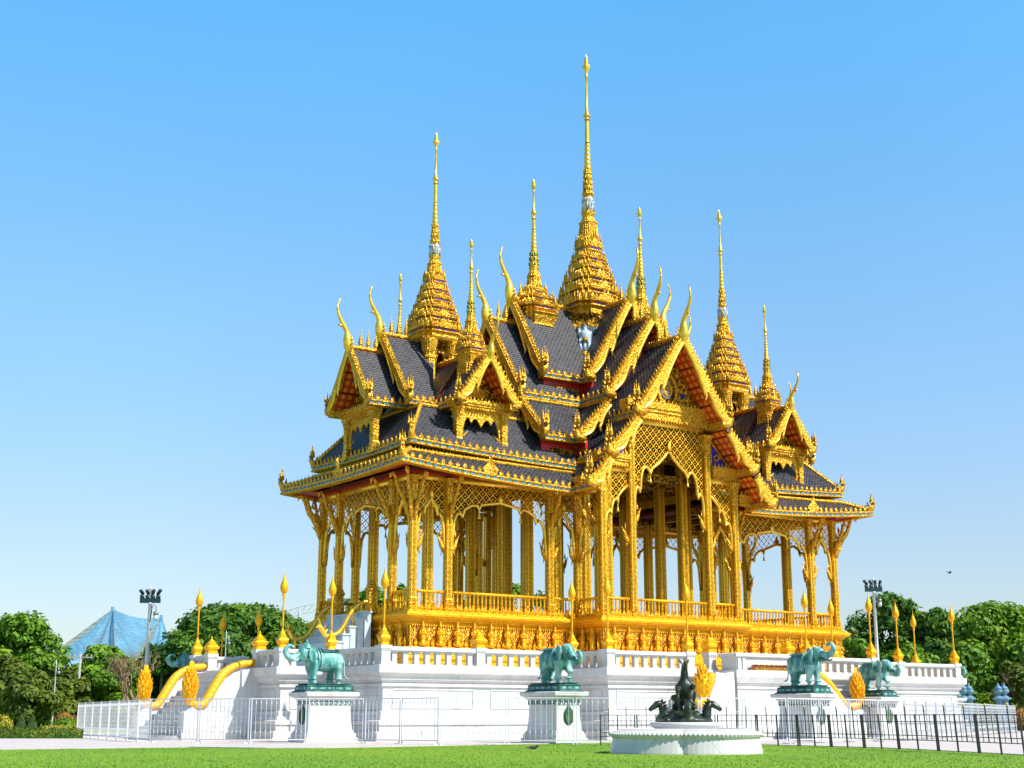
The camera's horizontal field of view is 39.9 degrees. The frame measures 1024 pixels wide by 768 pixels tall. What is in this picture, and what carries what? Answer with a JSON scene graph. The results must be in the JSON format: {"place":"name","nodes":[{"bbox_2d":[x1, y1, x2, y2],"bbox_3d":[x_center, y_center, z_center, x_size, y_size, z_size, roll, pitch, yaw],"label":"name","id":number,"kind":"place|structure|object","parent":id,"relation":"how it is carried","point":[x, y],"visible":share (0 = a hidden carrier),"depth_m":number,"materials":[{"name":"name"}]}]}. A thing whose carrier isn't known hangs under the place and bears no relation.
{"place":"outdoors","nodes":[
{"label":"outdoors","id":0,"kind":"place"},
{"bbox_2d":[0,724,1023,767],"bbox_3d":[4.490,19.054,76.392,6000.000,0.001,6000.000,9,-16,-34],"label":"lawn","id":1,"kind":"structure","parent":0,"point":[467,748],"depth_m":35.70,"materials":[{"name":"green plant"}]},
{"bbox_2d":[0,714,13,728],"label":"flower bush","id":2,"kind":"object","parent":1,"relation":"on","point":[4,722],"visible":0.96,"depth_m":97.87,"materials":[{"name":"yellow plant"}]},
{"bbox_2d":[0,653,32,715],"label":"tree","id":3,"kind":"object","parent":1,"relation":"on","point":[12,666],"visible":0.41,"depth_m":111.32,"materials":[{"name":"green plant"}]},
{"bbox_2d":[0,669,73,729],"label":"tree","id":4,"kind":"object","parent":1,"relation":"on","point":[27,695],"visible":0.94,"depth_m":104.81,"materials":[{"name":"green plant"}]},
{"bbox_2d":[0,610,73,667],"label":"tree","id":5,"kind":"object","parent":1,"relation":"on","point":[20,633],"visible":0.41,"depth_m":128.50,"materials":[{"name":"green plant"}]},
{"bbox_2d":[20,646,66,673],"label":"tree","id":6,"kind":"object","parent":1,"relation":"on","point":[37,659],"visible":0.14,"depth_m":117.96,"materials":[{"name":"green plant"}]},
{"bbox_2d":[51,717,79,726],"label":"green bush","id":7,"kind":"object","parent":1,"relation":"on","point":[66,721],"visible":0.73,"depth_m":96.47,"materials":[{"name":"green plant"}]},
{"bbox_2d":[47,667,95,722],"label":"tree","id":8,"kind":"object","parent":1,"relation":"on","point":[76,685],"visible":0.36,"depth_m":109.97,"materials":[{"name":"green plant"}]},
{"bbox_2d":[66,644,151,727],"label":"tree","id":9,"kind":"object","parent":1,"relation":"on","point":[99,653],"visible":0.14,"depth_m":117.36,"materials":[{"name":"green plant"}]},
{"bbox_2d":[61,607,167,667],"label":"aviary net","id":10,"kind":"object","parent":1,"relation":"on","point":[102,626],"visible":0.48,"depth_m":162.75,"materials":[{"name":"blue fabric"}]},
{"bbox_2d":[87,661,152,727],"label":"tree","id":11,"kind":"object","parent":1,"relation":"on","point":[105,686],"visible":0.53,"depth_m":110.99,"materials":[{"name":"green plant"}]},
{"bbox_2d":[103,647,162,727],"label":"bare tree","id":12,"kind":"object","parent":1,"relation":"on","point":[122,678],"visible":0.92,"depth_m":108.58,"materials":[{"name":"brown plant"}]},
{"bbox_2d":[151,672,170,701],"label":"tree","id":13,"kind":"object","parent":1,"relation":"on","point":[155,692],"visible":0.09,"depth_m":117.69,"materials":[{"name":"green plant"}]},
{"bbox_2d":[138,601,310,688],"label":"rain tree","id":14,"kind":"object","parent":1,"relation":"on","point":[241,625],"visible":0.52,"depth_m":115.58,"materials":[{"name":"green plant"}]},
{"bbox_2d":[287,598,349,618],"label":"steel truss","id":15,"kind":"object","parent":1,"relation":"on","point":[300,613],"visible":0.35,"depth_m":203.39,"materials":[{"name":"grey metal"}]},
{"bbox_2d":[344,586,386,613],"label":"tree","id":16,"kind":"object","parent":1,"relation":"on","point":[362,595],"visible":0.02,"depth_m":113.38,"materials":[{"name":"green plant"}]},
{"bbox_2d":[508,697,573,744],"bbox_3d":[1.057,12.240,51.267,2.396,1.680,0.520,0,-13,0],"label":"fence panel","id":17,"kind":"object","parent":1,"relation":"on","point":[535,719],"visible":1,"depth_m":51.27,"materials":[{"name":"white paint"}]},
{"bbox_2d":[576,697,636,744],"bbox_3d":[3.428,12.240,51.267,2.196,1.680,0.520,0,-13,0],"label":"fence panel","id":18,"kind":"object","parent":1,"relation":"on","point":[603,716],"visible":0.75,"depth_m":51.30,"materials":[{"name":"white paint"}]},
{"bbox_2d":[600,706,634,744],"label":"black barrier panel","id":19,"kind":"object","parent":1,"relation":"on","point":[604,732],"visible":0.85,"depth_m":50.37,"materials":[{"name":"black metal"}]},
{"bbox_2d":[609,722,762,754],"bbox_3d":[4.996,10.134,40.426,4.358,0.860,4.360,-2,-13,10],"label":"fountain basin","id":20,"kind":"object","parent":1,"relation":"on","point":[687,738],"visible":0.99,"depth_m":38.60,"materials":[{"name":"stone"}]},
{"bbox_2d":[671,659,696,710],"bbox_3d":[4.990,8.906,40.944,0.742,1.831,1.320,0,-13,0],"label":"horse statue","id":21,"kind":"object","parent":20,"relation":"on","point":[684,686],"visible":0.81,"depth_m":40.65,"materials":[{"name":"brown metal"}]},
{"bbox_2d":[648,698,721,721],"bbox_3d":[4.932,9.452,40.624,1.677,0.801,1.676,12,-18,-41],"label":"horse head group","id":22,"kind":"object","parent":20,"relation":"on","point":[685,713],"visible":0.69,"depth_m":40.43,"materials":[{"name":"brown metal"}]},
{"bbox_2d":[700,697,743,727],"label":"fence panel","id":23,"kind":"object","parent":1,"relation":"on","point":[709,698],"visible":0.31,"depth_m":51.75,"materials":[{"name":"white paint"}]},
{"bbox_2d":[756,706,798,745],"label":"black barrier panel","id":24,"kind":"object","parent":1,"relation":"on","point":[787,733],"visible":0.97,"depth_m":48.90,"materials":[{"name":"black metal"}]},
{"bbox_2d":[842,637,868,658],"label":"tree","id":25,"kind":"object","parent":1,"relation":"on","point":[855,647],"visible":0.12,"depth_m":104.57,"materials":[{"name":"green plant"}]},
{"bbox_2d":[861,705,898,748],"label":"black barrier panel","id":26,"kind":"object","parent":1,"relation":"on","point":[878,721],"visible":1,"depth_m":44.59,"materials":[{"name":"black metal"}]},
{"bbox_2d":[843,591,933,660],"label":"tree","id":27,"kind":"object","parent":1,"relation":"on","point":[886,618],"visible":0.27,"depth_m":127.19,"materials":[{"name":"green plant"}]},
{"bbox_2d":[885,640,941,663],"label":"tree","id":28,"kind":"object","parent":1,"relation":"on","point":[906,649],"visible":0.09,"depth_m":103.95,"materials":[{"name":"green plant"}]},
{"bbox_2d":[895,705,938,750],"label":"black barrier panel","id":29,"kind":"object","parent":1,"relation":"on","point":[914,721],"visible":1,"depth_m":42.52,"materials":[{"name":"black metal"}]},
{"bbox_2d":[889,607,965,656],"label":"tree","id":30,"kind":"object","parent":1,"relation":"on","point":[934,621],"visible":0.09,"depth_m":122.29,"materials":[{"name":"green plant"}]},
{"bbox_2d":[934,704,978,752],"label":"black barrier panel","id":31,"kind":"object","parent":1,"relation":"on","point":[946,736],"visible":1,"depth_m":40.24,"materials":[{"name":"black metal"}]},
{"bbox_2d":[938,641,1011,725],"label":"tree","id":32,"kind":"object","parent":1,"relation":"on","point":[971,658],"visible":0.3,"depth_m":105.78,"materials":[{"name":"green plant"}]},
{"bbox_2d":[931,600,1023,691],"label":"tree","id":33,"kind":"object","parent":1,"relation":"on","point":[995,630],"visible":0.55,"depth_m":111.69,"materials":[{"name":"green plant"}]},
{"bbox_2d":[984,659,1023,728],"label":"tree","id":34,"kind":"object","parent":1,"relation":"on","point":[1014,671],"visible":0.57,"depth_m":102.80,"materials":[{"name":"green plant"}]},
{"bbox_2d":[0,728,1023,754],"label":"plaza paving","id":35,"kind":"structure","parent":0,"point":[92,743],"depth_m":53.23,"materials":[{"name":"grey concrete"}]},
{"bbox_2d":[0,726,83,738],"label":"hedge","id":36,"kind":"object","parent":35,"relation":"on","point":[45,733],"visible":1,"depth_m":65.52,"materials":[{"name":"green plant"}]},
{"bbox_2d":[83,702,92,737],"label":"fence panel","id":37,"kind":"object","parent":35,"relation":"on","point":[86,712],"visible":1,"depth_m":68.86,"materials":[{"name":"white paint"}]},
{"bbox_2d":[86,702,100,737],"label":"fence panel","id":38,"kind":"object","parent":35,"relation":"on","point":[99,711],"visible":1,"depth_m":66.86,"materials":[{"name":"white paint"}]},
{"bbox_2d":[93,701,109,738],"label":"fence panel","id":39,"kind":"object","parent":35,"relation":"on","point":[104,716],"visible":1,"depth_m":64.72,"materials":[{"name":"white paint"}]},
{"bbox_2d":[102,701,118,739],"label":"fence panel","id":40,"kind":"object","parent":35,"relation":"on","point":[112,704],"visible":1,"depth_m":62.80,"materials":[{"name":"white paint"}]},
{"bbox_2d":[111,700,128,740],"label":"fence panel","id":41,"kind":"object","parent":35,"relation":"on","point":[122,705],"visible":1,"depth_m":60.71,"materials":[{"name":"white paint"}]},
{"bbox_2d":[121,700,138,741],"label":"fence panel","id":42,"kind":"object","parent":35,"relation":"on","point":[134,705],"visible":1,"depth_m":58.70,"materials":[{"name":"white paint"}]},
{"bbox_2d":[131,699,154,741],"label":"fence panel","id":43,"kind":"object","parent":35,"relation":"on","point":[144,703],"visible":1,"depth_m":56.63,"materials":[{"name":"white paint"}]},
{"bbox_2d":[139,587,162,664],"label":"floodlight pole","id":44,"kind":"object","parent":35,"relation":"on","point":[149,598],"visible":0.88,"depth_m":76.27,"materials":[{"name":"grey metal"}]},
{"bbox_2d":[145,698,198,742],"bbox_3d":[-13.181,13.125,55.017,2.376,1.680,0.520,-7,-15,27],"label":"fence panel","id":45,"kind":"object","parent":35,"relation":"on","point":[174,720],"visible":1,"depth_m":55.02,"materials":[{"name":"white paint"}]},
{"bbox_2d":[128,658,259,739],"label":"marble staircase","id":46,"kind":"structure","parent":35,"relation":"on","point":[191,682],"depth_m":62.33,"materials":[{"name":"white stone"}]},
{"bbox_2d":[194,698,249,743],"bbox_3d":[-11.006,12.866,53.917,2.376,1.680,0.520,-7,-15,27],"label":"fence panel","id":47,"kind":"object","parent":35,"relation":"on","point":[199,739],"visible":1,"depth_m":53.90,"materials":[{"name":"white paint"}]},
{"bbox_2d":[249,698,306,743],"bbox_3d":[-8.840,12.748,53.417,2.086,1.680,0.520,1,-13,-3],"label":"fence panel","id":48,"kind":"object","parent":35,"relation":"on","point":[251,742],"visible":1,"depth_m":53.43,"materials":[{"name":"white paint"}]},
{"bbox_2d":[288,692,359,742],"bbox_3d":[-7.499,13.266,56.158,2.360,1.930,1.640,9,-16,-34],"label":"marble pedestal","id":49,"kind":"object","parent":35,"relation":"on","point":[319,721],"visible":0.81,"depth_m":55.63,"materials":[{"name":"white stone"}]},
{"bbox_2d":[283,640,355,691],"bbox_3d":[-7.796,11.271,56.414,3.025,2.070,1.200,9,-16,-34],"label":"elephant statue","id":50,"kind":"object","parent":49,"relation":"on","point":[330,662],"visible":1,"depth_m":56.15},
{"bbox_2d":[307,698,363,743],"bbox_3d":[-6.683,12.771,53.517,2.086,1.680,0.520,1,-13,-3],"label":"fence panel","id":51,"kind":"object","parent":35,"relation":"on","point":[333,719],"visible":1,"depth_m":53.53,"materials":[{"name":"white paint"}]},
{"bbox_2d":[360,698,400,743],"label":"fence panel","id":52,"kind":"object","parent":35,"relation":"on","point":[365,739],"visible":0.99,"depth_m":52.95,"materials":[{"name":"white paint"}]},
{"bbox_2d":[397,697,442,744],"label":"fence panel","id":53,"kind":"object","parent":35,"relation":"on","point":[434,698],"visible":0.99,"depth_m":51.79,"materials":[{"name":"white paint"}]},
{"bbox_2d":[440,697,505,744],"bbox_3d":[-1.412,12.240,51.267,2.396,1.680,0.520,0,-13,0],"label":"fence panel","id":54,"kind":"object","parent":35,"relation":"on","point":[467,719],"visible":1,"depth_m":51.26,"materials":[{"name":"white paint"}]},
{"bbox_2d":[520,691,588,742],"bbox_3d":[1.642,12.987,54.978,1.640,1.930,2.360,9,-16,-34],"label":"marble pedestal","id":55,"kind":"object","parent":35,"relation":"on","point":[555,723],"visible":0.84,"depth_m":54.30,"materials":[{"name":"white stone"}]},
{"bbox_2d":[525,644,583,691],"bbox_3d":[1.830,11.101,55.148,1.200,1.820,2.954,9,-16,-34],"label":"elephant statue","id":56,"kind":"object","parent":55,"relation":"on","point":[557,659],"visible":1,"depth_m":54.78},
{"bbox_2d":[189,645,974,740],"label":"marble terrace","id":57,"kind":"structure","parent":35,"relation":"on","point":[377,671],"depth_m":62.35,"materials":[{"name":"white stone"}]},
{"bbox_2d":[191,589,202,654],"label":"bud lamp post","id":58,"kind":"object","parent":57,"relation":"on","point":[196,648],"visible":1,"depth_m":69.42,"materials":[{"name":"gold metal"}]},
{"bbox_2d":[203,637,219,653],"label":"newel cap","id":59,"kind":"object","parent":57,"relation":"on","point":[211,646],"visible":1,"depth_m":67.72,"materials":[{"name":"gold metal"}]},
{"bbox_2d":[251,631,267,649],"bbox_3d":[-11.389,11.566,63.672,0.620,0.850,0.620,9,-16,-34],"label":"newel cap","id":60,"kind":"object","parent":57,"relation":"on","point":[259,641],"visible":0.99,"depth_m":63.47,"materials":[{"name":"gold metal"}]},
{"bbox_2d":[276,573,288,647],"bbox_3d":[-10.066,9.883,62.136,0.442,3.420,0.442,9,-16,-34],"label":"bud lamp post","id":61,"kind":"object","parent":57,"relation":"on","point":[282,639],"visible":0.98,"depth_m":61.94,"materials":[{"name":"gold metal"}]},
{"bbox_2d":[325,577,336,648],"bbox_3d":[-8.103,10.200,63.479,0.442,3.420,0.442,9,-16,-34],"label":"bud lamp post","id":62,"kind":"object","parent":57,"relation":"on","point":[330,641],"visible":0.97,"depth_m":63.28,"materials":[{"name":"gold metal"}]},
{"bbox_2d":[284,577,377,665],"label":"staircase","id":63,"kind":"structure","parent":57,"relation":"on","point":[351,629],"depth_m":67.90,"materials":[{"name":"white stone"}]},
{"bbox_2d":[377,567,390,644],"bbox_3d":[-5.399,9.317,59.737,0.442,3.420,0.442,9,-16,-34],"label":"bud lamp post","id":64,"kind":"object","parent":57,"relation":"on","point":[383,637],"visible":1,"depth_m":59.52,"materials":[{"name":"gold metal"}]},
{"bbox_2d":[469,629,487,647],"bbox_3d":[-1.473,11.202,62.129,0.620,0.850,0.620,9,-16,-34],"label":"newel cap","id":65,"kind":"object","parent":57,"relation":"on","point":[478,640],"visible":1,"depth_m":61.92,"materials":[{"name":"gold metal"}]},
{"bbox_2d":[566,580,578,650],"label":"bud lamp post","id":66,"kind":"object","parent":57,"relation":"on","point":[572,641],"visible":0.91,"depth_m":65.25,"materials":[{"name":"gold metal"}]},
{"bbox_2d":[278,56,875,671],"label":"golden pavilion","id":67,"kind":"structure","parent":57,"relation":"on","point":[598,406],"depth_m":74.55,"materials":[{"name":"gold metal"}]},
{"bbox_2d":[601,576,613,648],"bbox_3d":[4.277,10.150,63.266,0.442,3.420,0.442,9,-16,-34],"label":"bud lamp post","id":68,"kind":"object","parent":57,"relation":"on","point":[607,641],"visible":1,"depth_m":63.04,"materials":[{"name":"gold metal"}]},
{"bbox_2d":[681,578,693,651],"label":"bud lamp post","id":69,"kind":"object","parent":57,"relation":"on","point":[687,644],"visible":1,"depth_m":65.71,"materials":[{"name":"gold metal"}]},
{"bbox_2d":[700,634,717,652],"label":"newel cap","id":70,"kind":"object","parent":57,"relation":"on","point":[708,645],"visible":1,"depth_m":66.19,"materials":[{"name":"gold metal"}]},
{"bbox_2d":[747,664,786,670],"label":"wall plaque","id":71,"kind":"object","parent":57,"relation":"attached to","point":[770,667],"depth_m":65.97,"materials":[{"name":"gold metal"}]},
{"bbox_2d":[779,638,795,653],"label":"newel cap","id":72,"kind":"object","parent":57,"relation":"on","point":[786,647],"visible":0.91,"depth_m":69.11,"materials":[{"name":"gold metal"}]},
{"bbox_2d":[801,590,811,652],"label":"bud lamp post","id":73,"kind":"object","parent":57,"relation":"on","point":[804,605],"visible":0.89,"depth_m":70.34,"materials":[{"name":"gold metal"}]},
{"bbox_2d":[827,598,838,657],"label":"bud lamp post","id":74,"kind":"object","parent":57,"relation":"on","point":[830,609],"visible":0.71,"depth_m":75.12,"materials":[{"name":"gold metal"}]},
{"bbox_2d":[865,595,876,657],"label":"bud lamp post","id":75,"kind":"object","parent":57,"relation":"on","point":[871,651],"visible":1,"depth_m":72.79,"materials":[{"name":"gold metal"}]},
{"bbox_2d":[892,604,903,661],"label":"bud lamp post","id":76,"kind":"object","parent":57,"relation":"on","point":[898,655],"visible":1,"depth_m":77.75,"materials":[{"name":"gold metal"}]},
{"bbox_2d":[910,610,920,662],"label":"bud lamp post","id":77,"kind":"object","parent":57,"relation":"on","point":[915,658],"visible":0.88,"depth_m":85.73,"materials":[{"name":"gold metal"}]},
{"bbox_2d":[948,603,958,663],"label":"bud lamp post","id":78,"kind":"object","parent":57,"relation":"on","point":[954,658],"visible":1,"depth_m":80.46,"materials":[{"name":"gold metal"}]},
{"bbox_2d":[691,659,735,727],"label":"marble steps","id":79,"kind":"structure","parent":35,"relation":"on","point":[714,684],"depth_m":63.87,"materials":[{"name":"white stone"}]},
{"bbox_2d":[744,697,790,743],"bbox_3d":[9.414,12.470,52.242,1.766,1.680,0.520,5,-14,-21],"label":"fence panel","id":80,"kind":"object","parent":35,"relation":"on","point":[745,698],"visible":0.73,"depth_m":52.28,"materials":[{"name":"white paint"}]},
{"bbox_2d":[770,693,838,740],"bbox_3d":[12.328,14.025,59.376,1.640,1.930,2.360,9,-16,-34],"label":"marble pedestal","id":81,"kind":"object","parent":35,"relation":"on","point":[809,695],"visible":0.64,"depth_m":58.81,"materials":[{"name":"white stone"}]},
{"bbox_2d":[774,642,835,693],"bbox_3d":[12.540,11.997,59.543,1.200,2.094,3.040,9,-16,-34],"label":"elephant statue","id":82,"kind":"object","parent":81,"relation":"on","point":[807,663],"visible":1,"depth_m":59.24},
{"bbox_2d":[787,698,825,743],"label":"fence panel","id":83,"kind":"object","parent":35,"relation":"on","point":[819,739],"visible":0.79,"depth_m":53.45,"materials":[{"name":"white paint"}]},
{"bbox_2d":[797,706,830,746],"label":"black barrier panel","id":84,"kind":"object","parent":35,"relation":"on","point":[814,733],"visible":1,"depth_m":47.75,"materials":[{"name":"black metal"}]},
{"bbox_2d":[819,698,856,742],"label":"fence panel","id":85,"kind":"object","parent":35,"relation":"on","point":[837,717],"visible":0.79,"depth_m":55.27,"materials":[{"name":"white paint"}]},
{"bbox_2d":[813,667,866,737],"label":"marble steps","id":86,"kind":"structure","parent":35,"relation":"on","point":[856,687],"depth_m":68.52,"materials":[{"name":"white stone"}]},
{"bbox_2d":[828,705,864,747],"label":"black barrier panel","id":87,"kind":"object","parent":35,"relation":"on","point":[845,721],"visible":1,"depth_m":46.23,"materials":[{"name":"black metal"}]},
{"bbox_2d":[849,699,884,741],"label":"fence panel","id":88,"kind":"object","parent":35,"relation":"on","point":[864,717],"visible":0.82,"depth_m":56.88,"materials":[{"name":"white paint"}]},
{"bbox_2d":[863,578,882,660],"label":"floodlight pole","id":89,"kind":"object","parent":35,"relation":"on","point":[873,588],"visible":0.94,"depth_m":89.62,"materials":[{"name":"white metal"}]},
{"bbox_2d":[845,697,904,737],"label":"marble pedestal","id":90,"kind":"object","parent":35,"relation":"on","point":[873,708],"visible":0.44,"depth_m":69.08,"materials":[{"name":"white stone"}]},
{"bbox_2d":[848,659,900,696],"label":"elephant statue","id":91,"kind":"object","parent":90,"relation":"on","point":[877,670],"visible":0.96,"depth_m":69.61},
{"bbox_2d":[877,699,911,741],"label":"fence panel","id":92,"kind":"object","parent":35,"relation":"on","point":[878,700],"visible":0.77,"depth_m":58.69,"materials":[{"name":"white paint"}]},
{"bbox_2d":[904,700,923,740],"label":"fence panel","id":93,"kind":"object","parent":35,"relation":"on","point":[908,711],"visible":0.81,"depth_m":60.57,"materials":[{"name":"white paint"}]},
{"bbox_2d":[915,700,933,738],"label":"fence panel","id":94,"kind":"object","parent":35,"relation":"on","point":[921,716],"visible":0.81,"depth_m":62.62,"materials":[{"name":"white paint"}]},
{"bbox_2d":[926,701,943,738],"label":"fence panel","id":95,"kind":"object","parent":35,"relation":"on","point":[928,705],"visible":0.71,"depth_m":64.55,"materials":[{"name":"white paint"}]},
{"bbox_2d":[936,702,952,737],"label":"fence panel","id":96,"kind":"object","parent":35,"relation":"on","point":[938,712],"visible":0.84,"depth_m":66.74,"materials":[{"name":"white paint"}]},
{"bbox_2d":[945,702,955,735],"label":"fence panel","id":97,"kind":"object","parent":35,"relation":"on","point":[946,708],"visible":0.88,"depth_m":68.87,"materials":[{"name":"white paint"}]},
{"bbox_2d":[954,703,968,736],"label":"fence panel","id":98,"kind":"object","parent":35,"relation":"on","point":[955,712],"visible":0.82,"depth_m":71.22,"materials":[{"name":"white paint"}]},
{"bbox_2d":[962,703,975,736],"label":"fence panel","id":99,"kind":"object","parent":35,"relation":"on","point":[969,712],"visible":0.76,"depth_m":73.28,"materials":[{"name":"white paint"}]},
{"bbox_2d":[992,682,1003,730],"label":"urn post","id":100,"kind":"object","parent":35,"relation":"on","point":[998,697],"visible":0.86,"depth_m":92.08,"materials":[{"name":"blue ceramic"}]},
{"bbox_2d":[974,703,1023,754],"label":"black barrier panel","id":101,"kind":"object","parent":35,"relation":"on","point":[998,729],"visible":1,"depth_m":37.77,"materials":[{"name":"black metal"}]},
{"bbox_2d":[1001,683,1010,731],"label":"urn post","id":102,"kind":"object","parent":35,"relation":"on","point":[1005,692],"visible":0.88,"depth_m":92.05,"materials":[{"name":"blue ceramic"}]},
{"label":"marble pedestal","id":103,"kind":"object","parent":35,"relation":"on","visible":0},
{"bbox_2d":[166,650,190,667],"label":"elephant statue","id":104,"kind":"object","parent":103,"relation":"on","point":[184,659],"visible":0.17,"depth_m":72.95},
{"bbox_2d":[0,0,1023,666],"label":"sky","id":105,"kind":"structure","parent":0,"point":[192,192],"materials":[{"name":"blue"}]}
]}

